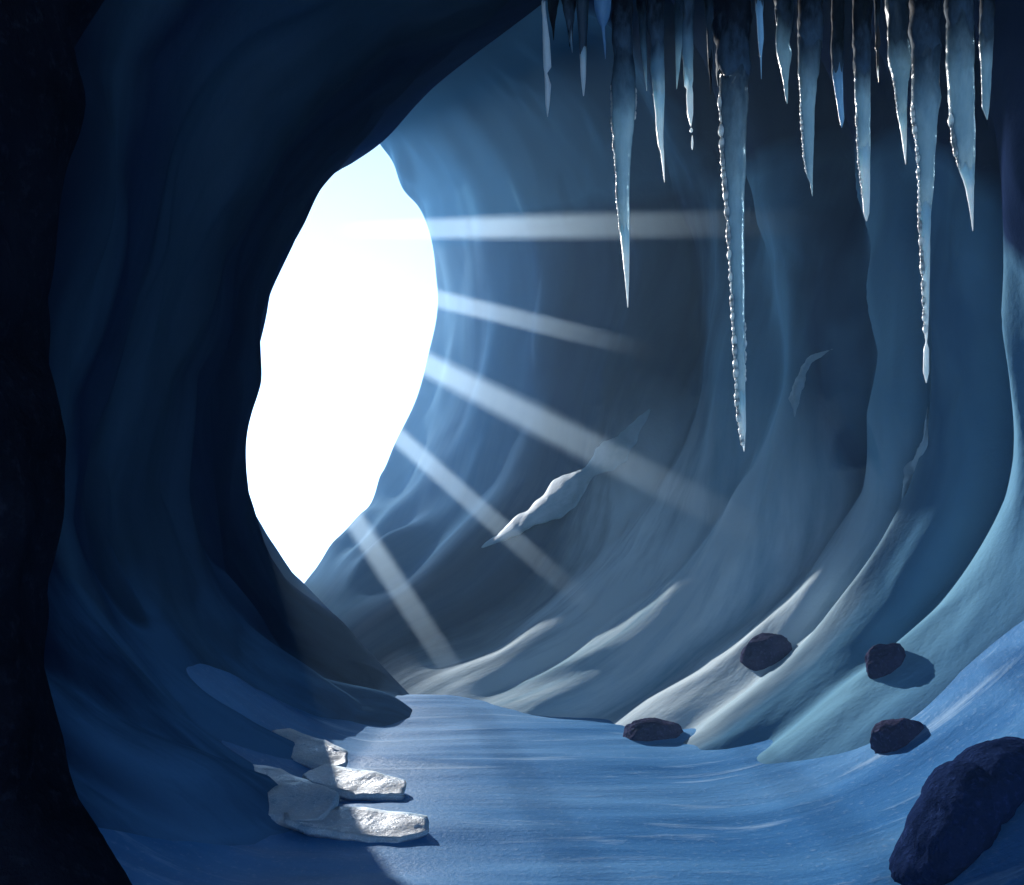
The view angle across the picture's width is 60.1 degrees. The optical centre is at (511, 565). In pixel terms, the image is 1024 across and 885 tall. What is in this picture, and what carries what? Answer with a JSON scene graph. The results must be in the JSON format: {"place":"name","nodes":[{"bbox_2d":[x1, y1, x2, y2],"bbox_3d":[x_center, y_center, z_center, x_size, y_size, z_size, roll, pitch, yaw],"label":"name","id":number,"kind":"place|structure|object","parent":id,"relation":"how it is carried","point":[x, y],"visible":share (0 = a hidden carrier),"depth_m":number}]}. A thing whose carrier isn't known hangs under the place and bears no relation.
{"place":"outdoors","nodes":[
{"label":"outdoors","id":0,"kind":"place"},
{"bbox_2d":[44,0,545,845],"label":"wall","id":1,"kind":"structure","parent":0,"point":[218,144],"depth_m":7.54},
{"bbox_2d":[292,571,312,582],"bbox_3d":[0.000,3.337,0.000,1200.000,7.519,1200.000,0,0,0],"label":"snowfield","id":2,"kind":"structure","parent":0,"point":[303,576],"depth_m":265.25},
{"bbox_2d":[246,144,437,570],"label":"sky","id":3,"kind":"structure","parent":0,"point":[348,331]},
{"bbox_2d":[98,621,1023,884],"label":"ice floor","id":4,"kind":"structure","parent":0,"point":[497,795],"depth_m":5.56},
{"bbox_2d":[0,0,131,884],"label":"rock outcrop","id":5,"kind":"object","parent":4,"relation":"on","point":[50,833],"visible":0.97,"depth_m":3.71},
{"bbox_2d":[253,764,311,784],"bbox_3d":[-1.655,1.462,6.011,0.646,0.073,0.372,10,10,12],"label":"ice slab","id":6,"kind":"object","parent":4,"relation":"on","point":[279,776],"depth_m":6.07},
{"bbox_2d":[268,780,339,828],"bbox_3d":[-1.309,1.473,5.470,0.468,0.103,0.434,6,20,15],"label":"ice slab","id":7,"kind":"object","parent":4,"relation":"on","point":[304,800],"depth_m":5.43},
{"bbox_2d":[272,728,347,769],"bbox_3d":[-1.625,1.450,6.955,0.853,0.079,0.386,11,18,24],"label":"ice slab","id":8,"kind":"object","parent":4,"relation":"on","point":[310,752],"depth_m":6.92},
{"bbox_2d":[302,763,406,800],"bbox_3d":[-1.091,1.536,6.227,0.776,0.083,0.411,5,11,10],"label":"ice slab","id":9,"kind":"object","parent":4,"relation":"on","point":[350,784],"depth_m":6.19},
{"bbox_2d":[283,807,428,842],"bbox_3d":[-0.939,1.539,5.267,0.915,0.066,0.362,4,11,9],"label":"ice slab","id":10,"kind":"object","parent":4,"relation":"on","point":[366,824],"depth_m":5.22},
{"bbox_2d":[623,718,682,740],"bbox_3d":[1.308,1.516,8.185,0.567,0.216,0.395,0,0,0],"label":"boulder","id":11,"kind":"object","parent":4,"relation":"on","point":[648,729],"visible":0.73,"depth_m":8.06},
{"bbox_2d":[870,718,923,753],"bbox_3d":[2.586,1.128,5.951,0.368,0.199,0.282,-17,0,0],"label":"boulder","id":12,"kind":"object","parent":4,"relation":"on","point":[890,735],"visible":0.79,"depth_m":5.88},
{"bbox_2d":[889,736,1023,884],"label":"boulder","id":13,"kind":"object","parent":4,"relation":"on","point":[969,802],"visible":1,"depth_m":4.16},
{"bbox_2d":[304,0,1023,763],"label":"wall","id":14,"kind":"structure","parent":0,"point":[680,558],"depth_m":11.13},
{"bbox_2d":[482,408,650,547],"bbox_3d":[0.843,-1.357,14.048,2.675,2.150,0.743,0,0,28],"label":"ice shelf","id":15,"kind":"object","parent":14,"relation":"attached to","point":[561,497],"visible":1,"depth_m":13.87},
{"bbox_2d":[740,633,791,670],"bbox_3d":[2.532,0.829,8.785,0.561,0.326,0.408,-17,0,0],"label":"boulder","id":16,"kind":"object","parent":14,"relation":"on","point":[761,651],"visible":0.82,"depth_m":8.66},
{"bbox_2d":[788,349,831,416],"bbox_3d":[3.545,-2.140,10.466,0.128,0.706,0.636,0,0,-35],"label":"ice shelf","id":17,"kind":"object","parent":14,"relation":"on","point":[797,389],"visible":1,"depth_m":10.57},
{"bbox_2d":[865,643,905,678],"bbox_3d":[2.895,0.724,6.901,0.351,0.239,0.263,-26,0,0],"label":"boulder","id":18,"kind":"object","parent":14,"relation":"on","point":[882,660],"visible":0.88,"depth_m":6.82},
{"bbox_2d":[901,407,928,500],"bbox_3d":[3.915,-1.092,8.581,0.249,0.967,0.572,0,0,26],"label":"ice shelf","id":19,"kind":"object","parent":14,"relation":"attached to","point":[909,469],"visible":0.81,"depth_m":8.55},
{"bbox_3d":[2.450,-5.241,5.749,4.700,2.387,2.056,0,0,0],"label":"rock ledge","id":20,"kind":"object","parent":14,"relation":"attached to","visible":0},
{"bbox_2d":[541,0,550,116],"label":"icicle","id":21,"kind":"object","parent":20,"relation":"hanging from","point":[546,55],"visible":1,"depth_m":5.59},
{"bbox_2d":[547,0,558,39],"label":"icicle","id":22,"kind":"object","parent":20,"relation":"hanging from","point":[552,7],"visible":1,"depth_m":5.88},
{"bbox_2d":[561,0,575,52],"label":"icicle","id":23,"kind":"object","parent":20,"relation":"hanging from","point":[569,7],"visible":0.99,"depth_m":5.78},
{"bbox_2d":[576,0,588,95],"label":"icicle","id":24,"kind":"object","parent":20,"relation":"hanging from","point":[582,8],"visible":1,"depth_m":5.68},
{"bbox_2d":[594,0,610,58],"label":"icicle","id":25,"kind":"object","parent":20,"relation":"hanging from","point":[602,9],"visible":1,"depth_m":5.47},
{"bbox_2d":[610,0,636,306],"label":"icicle","id":26,"kind":"object","parent":20,"relation":"hanging from","point":[623,96],"visible":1,"depth_m":5.56},
{"bbox_2d":[636,0,646,89],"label":"icicle","id":27,"kind":"object","parent":20,"relation":"hanging from","point":[641,10],"visible":0.98,"depth_m":5.98},
{"bbox_2d":[645,0,664,181],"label":"icicle","id":28,"kind":"object","parent":20,"relation":"hanging from","point":[655,17],"visible":1,"depth_m":5.47},
{"bbox_2d":[674,0,683,88],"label":"icicle","id":29,"kind":"object","parent":20,"relation":"hanging from","point":[678,12],"visible":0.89,"depth_m":6.08},
{"bbox_2d":[682,0,694,126],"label":"icicle","id":30,"kind":"object","parent":20,"relation":"hanging from","point":[687,35],"visible":1,"depth_m":5.48},
{"bbox_2d":[704,0,713,93],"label":"icicle","id":31,"kind":"object","parent":20,"relation":"hanging from","point":[709,12],"visible":0.96,"depth_m":5.98},
{"bbox_2d":[711,0,751,450],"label":"icicle","id":32,"kind":"object","parent":20,"relation":"hanging from","point":[731,24],"visible":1,"depth_m":5.26},
{"bbox_2d":[755,0,763,78],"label":"icicle","id":33,"kind":"object","parent":20,"relation":"hanging from","point":[759,5],"visible":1,"depth_m":5.89},
{"bbox_2d":[774,0,793,102],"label":"icicle","id":34,"kind":"object","parent":20,"relation":"hanging from","point":[784,11],"visible":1,"depth_m":5.77},
{"bbox_2d":[797,0,823,195],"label":"icicle","id":35,"kind":"object","parent":20,"relation":"hanging from","point":[810,22],"visible":1,"depth_m":5.46},
{"bbox_2d":[831,0,844,127],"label":"icicle","id":36,"kind":"object","parent":20,"relation":"hanging from","point":[837,22],"visible":1,"depth_m":5.68},
{"bbox_2d":[852,0,872,220],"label":"icicle","id":37,"kind":"object","parent":20,"relation":"hanging from","point":[861,22],"visible":1,"depth_m":5.37},
{"bbox_2d":[874,0,880,81],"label":"icicle","id":38,"kind":"object","parent":20,"relation":"hanging from","point":[877,20],"visible":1,"depth_m":5.99},
{"bbox_2d":[885,0,910,164],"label":"icicle","id":39,"kind":"object","parent":20,"relation":"hanging from","point":[898,40],"visible":0.98,"depth_m":5.56},
{"bbox_2d":[908,0,941,382],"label":"icicle","id":40,"kind":"object","parent":20,"relation":"hanging from","point":[924,31],"visible":1,"depth_m":5.31},
{"bbox_2d":[943,0,975,230],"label":"icicle","id":41,"kind":"object","parent":20,"relation":"hanging from","point":[960,45],"visible":1,"depth_m":5.45},
{"bbox_2d":[979,0,994,119],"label":"icicle","id":42,"kind":"object","parent":20,"relation":"hanging from","point":[986,24],"visible":1,"depth_m":5.67}
]}

